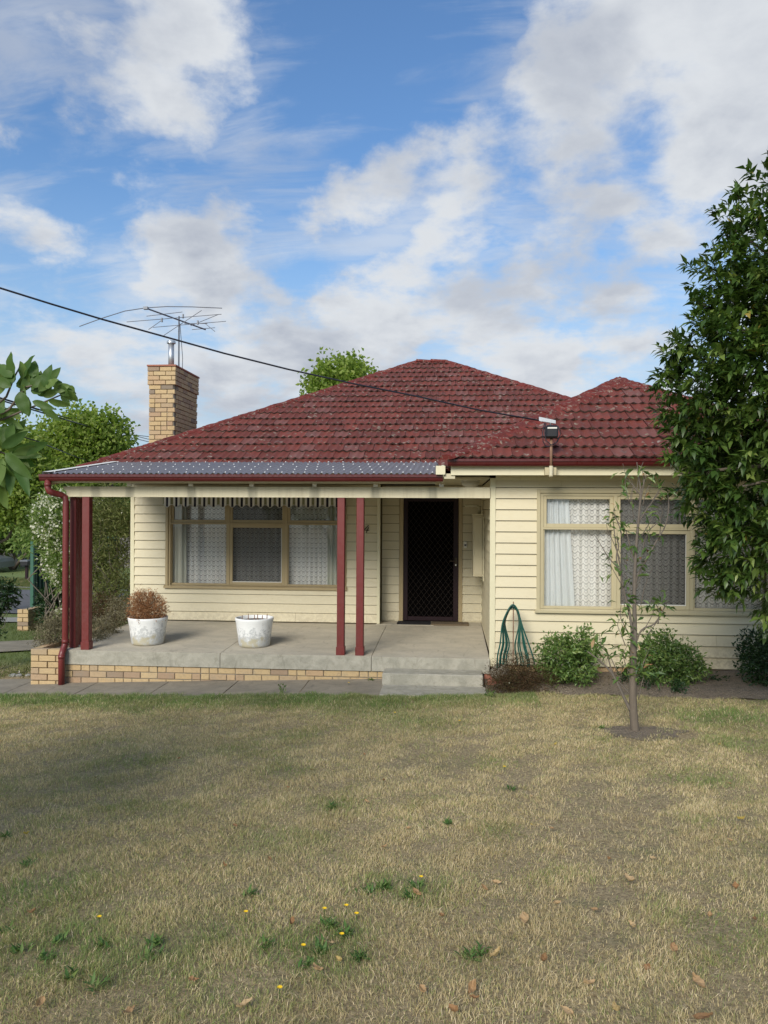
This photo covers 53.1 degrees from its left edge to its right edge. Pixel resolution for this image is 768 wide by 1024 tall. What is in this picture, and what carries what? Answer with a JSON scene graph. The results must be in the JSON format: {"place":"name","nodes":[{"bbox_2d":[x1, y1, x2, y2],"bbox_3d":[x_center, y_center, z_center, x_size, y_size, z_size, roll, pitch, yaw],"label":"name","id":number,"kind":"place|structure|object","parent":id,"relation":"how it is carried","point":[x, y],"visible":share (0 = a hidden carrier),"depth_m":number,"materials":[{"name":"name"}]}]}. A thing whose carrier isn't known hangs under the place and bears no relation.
{"place":"outdoors","nodes":[
{"label":"outdoors","id":0,"kind":"place"},
{"bbox_2d":[0,639,42,651],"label":"driveway","id":1,"kind":"structure","parent":0,"point":[20,645],"depth_m":13.55,"materials":[{"name":"grey concrete"}]},
{"bbox_2d":[24,437,89,461],"bbox_3d":[-8.249,-1.563,22.680,3.094,0.457,24.036,0,0,-1],"label":"power line","id":2,"kind":"object","parent":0,"point":[55,448],"visible":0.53,"depth_m":17.50,"materials":[{"name":"black"}]},
{"bbox_2d":[0,576,129,678],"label":"verge grass","id":3,"kind":"structure","parent":0,"point":[24,583],"depth_m":15.25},
{"bbox_2d":[1,589,129,615],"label":"road","id":4,"kind":"structure","parent":0,"point":[24,602],"depth_m":25.05,"materials":[{"name":"asphalt"}]},
{"bbox_2d":[0,399,148,441],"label":"power line","id":5,"kind":"object","parent":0,"point":[64,419],"visible":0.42,"depth_m":18.88,"materials":[{"name":"black"}]},
{"bbox_2d":[0,679,382,696],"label":"path","id":6,"kind":"structure","parent":0,"point":[329,686],"depth_m":9.96,"materials":[{"name":"grey concrete"}]},
{"bbox_2d":[0,567,767,1023],"bbox_3d":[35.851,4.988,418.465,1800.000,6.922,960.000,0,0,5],"label":"ground","id":7,"kind":"structure","parent":0,"point":[622,893],"depth_m":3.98,"materials":[{"name":"plant"}]},
{"bbox_2d":[0,555,14,567],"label":"parked car","id":8,"kind":"object","parent":7,"relation":"on","point":[6,561],"visible":1,"depth_m":40.98,"materials":[{"name":"silver metal"}]},
{"bbox_2d":[0,921,15,935],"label":"lawn weed","id":9,"kind":"object","parent":7,"relation":"on","point":[10,925],"visible":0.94,"depth_m":3.41,"materials":[{"name":"green plant"}]},
{"bbox_2d":[1,617,18,621],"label":"footpath","id":10,"kind":"structure","parent":7,"relation":"on","point":[10,619],"depth_m":18.62,"materials":[{"name":"concrete"}]},
{"bbox_2d":[0,573,28,638],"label":"edge shrub","id":11,"kind":"object","parent":7,"relation":"on","point":[7,603],"visible":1,"depth_m":11.57,"materials":[{"name":"green plant"}]},
{"bbox_2d":[0,661,30,678],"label":"ground plant","id":12,"kind":"object","parent":7,"relation":"on","point":[18,670],"visible":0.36,"depth_m":11.28,"materials":[{"name":"green plant"}]},
{"bbox_2d":[0,523,34,569],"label":"street tree","id":13,"kind":"object","parent":7,"relation":"on","point":[12,544],"visible":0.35,"depth_m":41.83,"materials":[{"name":"green plant"}]},
{"bbox_2d":[9,941,33,954],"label":"lawn weed","id":14,"kind":"object","parent":7,"relation":"on","point":[21,948],"visible":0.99,"depth_m":3.22,"materials":[{"name":"green plant"}]},
{"bbox_2d":[20,560,29,578],"bbox_3d":[-16.044,2.625,34.495,0.360,0.945,0.440,0,0,5],"label":"letterbox","id":15,"kind":"object","parent":7,"relation":"on","point":[26,563],"visible":0.79,"depth_m":34.49,"materials":[{"name":"black paint"}]},
{"bbox_2d":[18,857,37,868],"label":"lawn weed","id":16,"kind":"object","parent":7,"relation":"on","point":[24,863],"visible":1,"depth_m":4.16,"materials":[{"name":"green plant"}]},
{"bbox_2d":[0,352,77,508],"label":"broadleaf tree","id":17,"kind":"object","parent":7,"relation":"on","point":[17,463],"visible":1,"depth_m":3.12,"materials":[{"name":"green plant"}]},
{"bbox_2d":[35,996,45,1006],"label":"fallen leaf","id":18,"kind":"object","parent":7,"relation":"on","point":[40,1000],"visible":1,"depth_m":2.81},
{"bbox_2d":[36,948,56,963],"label":"lawn weed","id":19,"kind":"object","parent":7,"relation":"on","point":[42,953],"visible":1,"depth_m":3.17,"materials":[{"name":"green plant"}]},
{"bbox_2d":[0,405,94,543],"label":"garden tree","id":20,"kind":"object","parent":7,"relation":"on","point":[18,499],"visible":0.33,"depth_m":19.57,"materials":[{"name":"green plant"}]},
{"bbox_2d":[49,928,69,945],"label":"lawn weed","id":21,"kind":"object","parent":7,"relation":"on","point":[56,939],"visible":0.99,"depth_m":3.31,"materials":[{"name":"green plant"}]},
{"bbox_2d":[27,582,93,628],"bbox_3d":[-6.534,1.811,15.764,1.304,1.372,1.439,0,0,5],"label":"hedge shrub","id":22,"kind":"object","parent":7,"relation":"on","point":[40,607],"visible":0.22,"depth_m":15.43,"materials":[{"name":"green plant"}]},
{"bbox_2d":[17,591,113,630],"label":"brick wall","id":23,"kind":"structure","parent":7,"relation":"on","point":[26,616],"depth_m":15.70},
{"bbox_2d":[1,538,129,567],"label":"paling fence","id":24,"kind":"object","parent":7,"relation":"on","point":[16,559],"visible":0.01,"depth_m":46.01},
{"bbox_2d":[2,483,129,546],"bbox_3d":[-11.405,0.152,28.141,5.159,5.989,4.068,0,0,5],"label":"garden tree","id":25,"kind":"object","parent":7,"relation":"on","point":[21,531],"visible":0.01,"depth_m":27.72,"materials":[{"name":"green plant"}]},
{"bbox_2d":[19,483,124,633],"bbox_3d":[-6.185,0.941,15.069,2.012,3.018,2.273,0,0,5],"label":"oleander bush","id":26,"kind":"object","parent":7,"relation":"on","point":[46,525],"visible":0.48,"depth_m":14.54,"materials":[{"name":"green plant"}]},
{"bbox_2d":[64,965,81,979],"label":"lawn weed","id":27,"kind":"object","parent":7,"relation":"on","point":[68,973],"visible":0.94,"depth_m":3.02,"materials":[{"name":"green plant"}]},
{"bbox_2d":[31,624,116,683],"bbox_3d":[-4.469,2.254,11.646,0.461,0.786,2.455,0,0,5],"label":"brick planter","id":28,"kind":"object","parent":7,"relation":"on","point":[44,664],"visible":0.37,"depth_m":10.44,"materials":[{"name":"beige brick"}]},
{"bbox_2d":[25,607,68,647],"bbox_3d":[-4.749,1.715,11.076,0.658,0.708,0.806,0,0,5],"label":"dry shrub","id":29,"kind":"object","parent":28,"relation":"in","point":[56,621],"visible":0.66,"depth_m":10.96,"materials":[{"name":"brown plant"}]},
{"bbox_2d":[92,593,131,641],"bbox_3d":[-4.275,1.738,11.954,0.589,0.779,2.001,0,0,-9],"label":"dry shrub","id":30,"kind":"object","parent":28,"relation":"in","point":[98,632],"visible":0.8,"depth_m":11.81,"materials":[{"name":"brown plant"}]},
{"bbox_2d":[30,537,118,606],"bbox_3d":[-7.418,1.616,18.812,0.075,1.958,4.420,0,0,5],"label":"steel fence","id":31,"kind":"object","parent":7,"relation":"on","point":[35,578],"visible":0.04,"depth_m":16.74,"materials":[{"name":"green"}]},
{"bbox_2d":[26,398,140,528],"bbox_3d":[-10.119,-0.365,24.833,4.725,6.852,3.519,0,0,5],"label":"garden tree","id":32,"kind":"object","parent":7,"relation":"on","point":[99,437],"visible":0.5,"depth_m":24.34,"materials":[{"name":"green plant"}]},
{"bbox_2d":[61,483,130,625],"bbox_3d":[-5.198,0.864,14.502,1.867,3.179,1.850,0,0,5],"label":"olive shrub","id":33,"kind":"object","parent":7,"relation":"on","point":[107,521],"visible":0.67,"depth_m":14.27,"materials":[{"name":"green plant"}]},
{"bbox_2d":[83,971,112,994],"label":"lawn weed","id":34,"kind":"object","parent":7,"relation":"on","point":[93,980],"visible":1,"depth_m":2.96,"materials":[{"name":"green plant"}]},
{"bbox_2d":[93,936,111,948],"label":"lawn weed","id":35,"kind":"object","parent":7,"relation":"on","point":[101,942],"visible":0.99,"depth_m":3.25,"materials":[{"name":"green plant"}]},
{"bbox_2d":[92,586,129,627],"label":"purple shrub","id":36,"kind":"object","parent":7,"relation":"on","point":[100,609],"visible":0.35,"depth_m":13.52,"materials":[{"name":"green plant"}]},
{"bbox_2d":[123,1004,135,1012],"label":"fallen leaf","id":37,"kind":"object","parent":7,"relation":"on","point":[129,1009],"visible":1,"depth_m":2.77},
{"bbox_2d":[135,942,164,962],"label":"lawn weed","id":38,"kind":"object","parent":7,"relation":"on","point":[148,952],"visible":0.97,"depth_m":3.17,"materials":[{"name":"green plant"}]},
{"bbox_2d":[143,932,163,947],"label":"lawn weed","id":39,"kind":"object","parent":7,"relation":"on","point":[157,939],"visible":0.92,"depth_m":3.26,"materials":[{"name":"green plant"}]},
{"bbox_2d":[236,997,251,1006],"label":"fallen leaf","id":40,"kind":"object","parent":7,"relation":"on","point":[244,1002],"visible":1,"depth_m":2.78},
{"bbox_2d":[241,883,259,896],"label":"lawn weed","id":41,"kind":"object","parent":7,"relation":"on","point":[248,890],"visible":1,"depth_m":3.72,"materials":[{"name":"green plant"}]},
{"bbox_2d":[255,934,278,949],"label":"lawn weed","id":42,"kind":"object","parent":7,"relation":"on","point":[264,940],"visible":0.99,"depth_m":3.24,"materials":[{"name":"green plant"}]},
{"bbox_2d":[298,955,317,967],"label":"lawn weed","id":43,"kind":"object","parent":7,"relation":"on","point":[308,960],"visible":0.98,"depth_m":3.07,"materials":[{"name":"green plant"}]},
{"bbox_2d":[310,933,332,956],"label":"lawn weed","id":44,"kind":"object","parent":7,"relation":"on","point":[317,943],"visible":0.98,"depth_m":3.16,"materials":[{"name":"green plant"}]},
{"bbox_2d":[319,914,339,929],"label":"lawn weed","id":45,"kind":"object","parent":7,"relation":"on","point":[328,920],"visible":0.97,"depth_m":3.39,"materials":[{"name":"green plant"}]},
{"bbox_2d":[296,347,378,395],"bbox_3d":[-1.553,-1.311,27.209,3.417,9.006,3.578,0,0,5],"label":"garden tree","id":46,"kind":"object","parent":7,"relation":"on","point":[349,367],"visible":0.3,"depth_m":26.65,"materials":[{"name":"green plant"}]},
{"bbox_2d":[332,920,354,938],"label":"lawn weed","id":47,"kind":"object","parent":7,"relation":"on","point":[346,931],"visible":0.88,"depth_m":3.29,"materials":[{"name":"green plant"}]},
{"bbox_2d":[347,948,371,962],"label":"lawn weed","id":48,"kind":"object","parent":7,"relation":"on","point":[359,957],"visible":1,"depth_m":3.09,"materials":[{"name":"green plant"}]},
{"bbox_2d":[355,883,376,893],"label":"lawn weed","id":49,"kind":"object","parent":7,"relation":"on","point":[368,887],"visible":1,"depth_m":3.73,"materials":[{"name":"green plant"}]},
{"bbox_2d":[375,878,391,890],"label":"lawn weed","id":50,"kind":"object","parent":7,"relation":"on","point":[384,883],"visible":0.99,"depth_m":3.77,"materials":[{"name":"green plant"}]},
{"bbox_2d":[38,359,767,697],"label":"weatherboard house","id":51,"kind":"structure","parent":7,"relation":"on","point":[392,470],"depth_m":10.98,"materials":[{"name":"beige"}]},
{"bbox_2d":[128,614,167,645],"bbox_3d":[-3.358,1.679,10.946,0.554,0.380,0.555,0,0,5],"label":"plant pot","id":52,"kind":"object","parent":51,"relation":"on","point":[147,632],"visible":0.81,"depth_m":10.74,"materials":[{"name":"ceramic"}]},
{"bbox_2d":[124,584,171,622],"bbox_3d":[-3.354,1.346,10.926,0.656,0.683,0.616,0,0,38],"label":"dead conifer","id":53,"kind":"object","parent":52,"relation":"in","point":[144,606],"visible":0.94,"depth_m":10.87,"materials":[{"name":"brown plant"}]},
{"bbox_2d":[79,306,225,365],"bbox_3d":[-4.404,-3.332,15.010,2.606,1.308,1.322,0,0,-5],"label":"tv antenna","id":54,"kind":"object","parent":51,"relation":"attached to","point":[178,317],"visible":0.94,"depth_m":14.99,"materials":[{"name":"grey metal"}]},
{"bbox_2d":[167,340,175,363],"bbox_3d":[-4.126,-3.049,14.918,0.170,0.546,0.167,0,0,5],"label":"flue pipe","id":55,"kind":"object","parent":51,"relation":"on","point":[170,343],"visible":0.91,"depth_m":14.87,"materials":[{"name":"metal"}]},
{"bbox_2d":[173,505,186,582],"bbox_3d":[-3.495,0.485,12.987,0.345,1.606,0.053,0,0,5],"label":"drape","id":56,"kind":"object","parent":51,"relation":"hanging from","point":[179,549],"visible":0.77,"depth_m":12.99,"materials":[{"name":"grey fabric"}]},
{"bbox_2d":[187,505,258,582],"bbox_3d":[-2.717,0.489,12.954,1.234,1.606,0.040,0,0,5],"label":"lace curtain","id":57,"kind":"object","parent":51,"relation":"hanging from","point":[242,559],"visible":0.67,"depth_m":12.96,"materials":[{"name":"fabric"}]},
{"bbox_2d":[235,615,273,647],"bbox_3d":[-1.821,1.678,10.815,0.536,0.398,0.538,0,0,5],"label":"plant pot","id":58,"kind":"object","parent":51,"relation":"on","point":[253,633],"visible":0.97,"depth_m":10.62,"materials":[{"name":"ceramic"}]},
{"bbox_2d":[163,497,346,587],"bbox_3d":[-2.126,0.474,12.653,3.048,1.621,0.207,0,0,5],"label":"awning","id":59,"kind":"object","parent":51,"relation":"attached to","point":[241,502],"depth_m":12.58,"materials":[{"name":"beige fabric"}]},
{"bbox_2d":[163,505,346,590],"bbox_3d":[-2.140,0.508,12.793,3.085,1.538,0.152,0,0,5],"label":"window","id":60,"kind":"structure","parent":51,"relation":"in","point":[286,520],"depth_m":12.78,"materials":[{"name":"beige paint"}]},
{"bbox_2d":[258,505,305,583],"bbox_3d":[-1.706,0.494,12.887,0.815,1.606,0.033,0,0,5],"label":"lace curtain","id":61,"kind":"object","parent":51,"relation":"hanging from","point":[275,543],"visible":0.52,"depth_m":12.89,"materials":[{"name":"fabric"}]},
{"bbox_2d":[306,505,327,584],"bbox_3d":[-1.113,0.497,12.819,0.399,1.606,0.047,0,0,5],"label":"lace curtain","id":62,"kind":"object","parent":51,"relation":"hanging from","point":[318,555],"visible":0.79,"depth_m":12.82,"materials":[{"name":"fabric"}]},
{"bbox_2d":[327,505,336,584],"bbox_3d":[-0.789,0.499,12.755,0.301,1.606,0.053,0,0,7],"label":"drape","id":63,"kind":"object","parent":51,"relation":"hanging from","point":[332,552],"visible":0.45,"depth_m":12.76,"materials":[{"name":"grey fabric"}]},
{"bbox_2d":[397,621,430,624],"bbox_3d":[0.495,1.830,12.703,0.550,0.017,0.300,0,0,5],"label":"doormat","id":64,"kind":"object","parent":51,"relation":"on","point":[416,622],"visible":1,"depth_m":12.67,"materials":[{"name":"black rubber"}]},
{"bbox_2d":[403,498,458,620],"bbox_3d":[0.783,0.783,12.868,0.920,2.079,0.124,0,0,5],"label":"door","id":65,"kind":"structure","parent":51,"relation":"in","point":[431,525],"depth_m":12.89,"materials":[{"name":"black"}]},
{"bbox_2d":[431,621,468,625],"bbox_3d":[1.081,1.832,12.623,0.610,0.024,0.300,0,0,5],"label":"doormat","id":66,"kind":"object","parent":51,"relation":"on","point":[439,623],"visible":1,"depth_m":12.55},
{"bbox_2d":[461,480,479,486],"bbox_3d":[1.211,-0.392,10.786,0.270,0.107,0.270,0,0,5],"label":"ceiling light","id":67,"kind":"object","parent":51,"relation":"attached to","point":[469,483],"visible":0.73,"depth_m":10.69,"materials":[{"name":"beige glass"}]},
{"bbox_2d":[465,504,483,580],"bbox_3d":[1.433,0.476,12.242,0.291,1.196,0.520,0,0,5],"label":"meter box","id":68,"kind":"object","parent":51,"relation":"attached to","point":[478,545],"visible":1,"depth_m":12.03,"materials":[{"name":"beige paint"}]},
{"bbox_2d":[474,517,482,574],"bbox_3d":[1.477,0.533,12.032,0.123,0.902,0.012,0,0,5],"label":"door","id":69,"kind":"structure","parent":68,"relation":"in","point":[478,520],"depth_m":12.03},
{"bbox_2d":[539,417,560,477],"bbox_3d":[2.056,-0.799,9.533,0.279,0.754,0.204,0,0,5],"label":"service bracket","id":70,"kind":"object","parent":51,"relation":"attached to","point":[551,431],"visible":1,"depth_m":9.49,"materials":[{"name":"metal"}]},
{"bbox_2d":[0,287,538,420],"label":"service cable","id":71,"kind":"object","parent":70,"relation":"attached to","point":[1,288],"visible":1,"depth_m":8.35,"materials":[{"name":"black plastic"}]},
{"bbox_2d":[544,499,574,605],"bbox_3d":[2.287,0.491,10.082,0.432,1.665,0.049,0,0,5],"label":"drape","id":72,"kind":"object","parent":51,"relation":"hanging from","point":[558,580],"visible":0.84,"depth_m":10.08,"materials":[{"name":"fabric"}]},
{"bbox_2d":[569,504,597,602],"bbox_3d":[2.617,0.505,10.130,0.451,1.640,0.031,0,0,5],"label":"lining curtain","id":73,"kind":"object","parent":51,"relation":"hanging from","point":[580,553],"visible":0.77,"depth_m":10.13,"materials":[{"name":"fabric"}]},
{"bbox_2d":[569,499,610,606],"bbox_3d":[2.716,0.493,10.079,0.724,1.665,0.037,0,0,5],"label":"lace curtain","id":74,"kind":"object","parent":51,"relation":"hanging from","point":[592,585],"visible":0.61,"depth_m":10.08,"materials":[{"name":"fabric"}]},
{"bbox_2d":[535,489,767,615],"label":"window","id":75,"kind":"structure","parent":51,"relation":"in","point":[689,608],"depth_m":9.92,"materials":[{"name":"beige paint"}]},
{"bbox_2d":[620,499,685,604],"bbox_3d":[3.555,0.497,10.019,0.957,1.665,0.034,0,0,5],"label":"lace curtain","id":76,"kind":"object","parent":51,"relation":"hanging from","point":[668,548],"visible":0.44,"depth_m":10.02,"materials":[{"name":"fabric"}]},
{"bbox_2d":[695,500,765,608],"bbox_3d":[4.543,0.502,9.923,1.028,1.665,0.039,0,0,5],"label":"lace curtain","id":77,"kind":"object","parent":51,"relation":"hanging from","point":[707,602],"visible":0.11,"depth_m":9.94,"materials":[{"name":"fabric"}]},
{"bbox_2d":[402,887,418,899],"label":"lawn weed","id":78,"kind":"object","parent":7,"relation":"on","point":[409,895],"visible":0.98,"depth_m":3.64,"materials":[{"name":"green plant"}]},
{"bbox_2d":[406,879,425,891],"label":"lawn weed","id":79,"kind":"object","parent":7,"relation":"on","point":[419,884],"visible":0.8,"depth_m":3.76,"materials":[{"name":"green plant"}]},
{"bbox_2d":[449,1004,457,1011],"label":"fallen leaf","id":80,"kind":"object","parent":7,"relation":"on","point":[453,1007],"visible":1,"depth_m":2.69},
{"bbox_2d":[453,945,482,961],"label":"lawn weed","id":81,"kind":"object","parent":7,"relation":"on","point":[465,951],"visible":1,"depth_m":3.07,"materials":[{"name":"green plant"}]},
{"bbox_2d":[468,979,475,993],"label":"fallen leaf","id":82,"kind":"object","parent":7,"relation":"on","point":[472,986],"visible":1,"depth_m":2.81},
{"bbox_2d":[471,941,490,957],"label":"lawn weed","id":83,"kind":"object","parent":7,"relation":"on","point":[480,950],"visible":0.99,"depth_m":3.10,"materials":[{"name":"green plant"}]},
{"bbox_2d":[489,946,500,956],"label":"fallen leaf","id":84,"kind":"object","parent":7,"relation":"on","point":[496,952],"visible":1,"depth_m":3.05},
{"bbox_2d":[519,910,528,922],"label":"fallen leaf","id":85,"kind":"object","parent":7,"relation":"on","point":[524,916],"visible":1,"depth_m":3.35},
{"bbox_2d":[560,1005,573,1013],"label":"fallen leaf","id":86,"kind":"object","parent":7,"relation":"on","point":[566,1009],"visible":1,"depth_m":2.66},
{"bbox_2d":[583,977,594,983],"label":"fallen leaf","id":87,"kind":"object","parent":7,"relation":"on","point":[587,981],"visible":1,"depth_m":2.82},
{"bbox_2d":[611,1001,620,1010],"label":"fallen leaf","id":88,"kind":"object","parent":7,"relation":"on","point":[615,1006],"visible":1,"depth_m":2.67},
{"bbox_2d":[484,669,767,699],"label":"garden soil","id":89,"kind":"structure","parent":7,"relation":"on","point":[735,686],"depth_m":9.00,"materials":[{"name":"soil"}]},
{"bbox_2d":[513,602,513,676],"bbox_3d":[1.636,1.657,9.740,0.024,1.043,0.110,0,0,5],"label":"hose stand","id":90,"kind":"object","parent":89,"relation":"on","point":[513,632],"visible":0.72,"depth_m":9.74,"materials":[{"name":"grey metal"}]},
{"bbox_2d":[496,604,534,667],"bbox_3d":[1.662,1.564,9.738,0.482,0.813,0.149,0,0,5],"label":"garden hose","id":91,"kind":"object","parent":90,"relation":"hanging from","point":[519,633],"visible":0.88,"depth_m":9.71,"materials":[{"name":"teal"}]},
{"bbox_2d":[479,646,562,694],"bbox_3d":[1.671,1.986,9.304,1.065,0.725,0.879,0,0,23],"label":"heath plant","id":92,"kind":"object","parent":89,"relation":"on","point":[517,679],"visible":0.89,"depth_m":9.27,"materials":[{"name":"brown plant"}]},
{"bbox_2d":[532,622,603,686],"bbox_3d":[2.246,1.788,9.389,0.865,0.902,0.989,0,0,5],"label":"garden shrub","id":93,"kind":"object","parent":89,"relation":"on","point":[572,653],"visible":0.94,"depth_m":9.24,"materials":[{"name":"green plant"}]},
{"bbox_2d":[612,661,640,682],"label":"ground plant","id":94,"kind":"object","parent":89,"relation":"on","point":[622,674],"visible":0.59,"depth_m":9.28,"materials":[{"name":"green plant"}]},
{"bbox_2d":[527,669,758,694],"bbox_3d":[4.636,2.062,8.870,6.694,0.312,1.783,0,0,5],"label":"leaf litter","id":95,"kind":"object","parent":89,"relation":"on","point":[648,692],"visible":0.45,"depth_m":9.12,"materials":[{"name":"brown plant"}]},
{"bbox_2d":[637,668,659,690],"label":"ground plant","id":96,"kind":"object","parent":89,"relation":"on","point":[644,685],"visible":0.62,"depth_m":8.93,"materials":[{"name":"green plant"}]},
{"bbox_2d":[628,618,712,686],"bbox_3d":[3.426,1.775,9.275,0.887,0.992,0.974,0,0,-28],"label":"garden shrub","id":97,"kind":"object","parent":89,"relation":"on","point":[675,657],"visible":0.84,"depth_m":9.12,"materials":[{"name":"green plant"}]},
{"bbox_2d":[665,677,689,693],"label":"ground plant","id":98,"kind":"object","parent":89,"relation":"on","point":[675,686],"visible":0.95,"depth_m":8.73,"materials":[{"name":"green plant"}]},
{"bbox_2d":[710,671,730,680],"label":"ground plant","id":99,"kind":"object","parent":89,"relation":"on","point":[724,677],"visible":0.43,"depth_m":9.28,"materials":[{"name":"green plant"}]},
{"bbox_2d":[731,625,767,685],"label":"garden shrub","id":100,"kind":"object","parent":89,"relation":"on","point":[757,659],"visible":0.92,"depth_m":8.98,"materials":[{"name":"green plant"}]},
{"bbox_2d":[592,726,687,740],"bbox_3d":[2.325,1.990,7.006,0.679,0.050,0.721,0,0,-45],"label":"soil patch","id":101,"kind":"object","parent":7,"relation":"on","point":[626,731],"visible":0.92,"depth_m":6.92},
{"bbox_2d":[586,463,676,730],"bbox_3d":[2.247,0.828,6.961,0.824,2.565,0.419,0,0,5],"label":"sapling","id":102,"kind":"object","parent":101,"relation":"on","point":[633,670],"visible":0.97,"depth_m":6.97,"materials":[{"name":"green plant"}]},
{"bbox_2d":[670,942,677,951],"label":"fallen leaf","id":103,"kind":"object","parent":7,"relation":"on","point":[672,944],"visible":0.96,"depth_m":3.08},
{"bbox_2d":[692,972,705,987],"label":"fallen leaf","id":104,"kind":"object","parent":7,"relation":"on","point":[697,979],"visible":1,"depth_m":2.82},
{"bbox_2d":[692,1012,712,1019],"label":"fallen leaf","id":105,"kind":"object","parent":7,"relation":"on","point":[700,1015],"visible":1,"depth_m":2.61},
{"bbox_2d":[644,150,767,644],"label":"evergreen tree","id":106,"kind":"object","parent":7,"relation":"on","point":[720,434],"visible":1,"depth_m":6.84,"materials":[{"name":"green plant"}]},
{"bbox_3d":[1.480,2.182,9.778,0.110,0.090,0.100,0,0,5],"label":"broken brick","id":107,"kind":"object","parent":7,"relation":"on","visible":0},
{"bbox_2d":[490,663,509,679],"bbox_3d":[1.478,2.036,9.789,0.260,0.224,0.184,0,0,5],"label":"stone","id":108,"kind":"object","parent":107,"relation":"on","point":[492,669],"visible":0.32,"depth_m":9.72,"materials":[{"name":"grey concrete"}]},
{"bbox_2d":[0,0,767,447],"label":"sky","id":109,"kind":"structure","parent":0,"point":[518,190],"materials":[{"name":"blue"}]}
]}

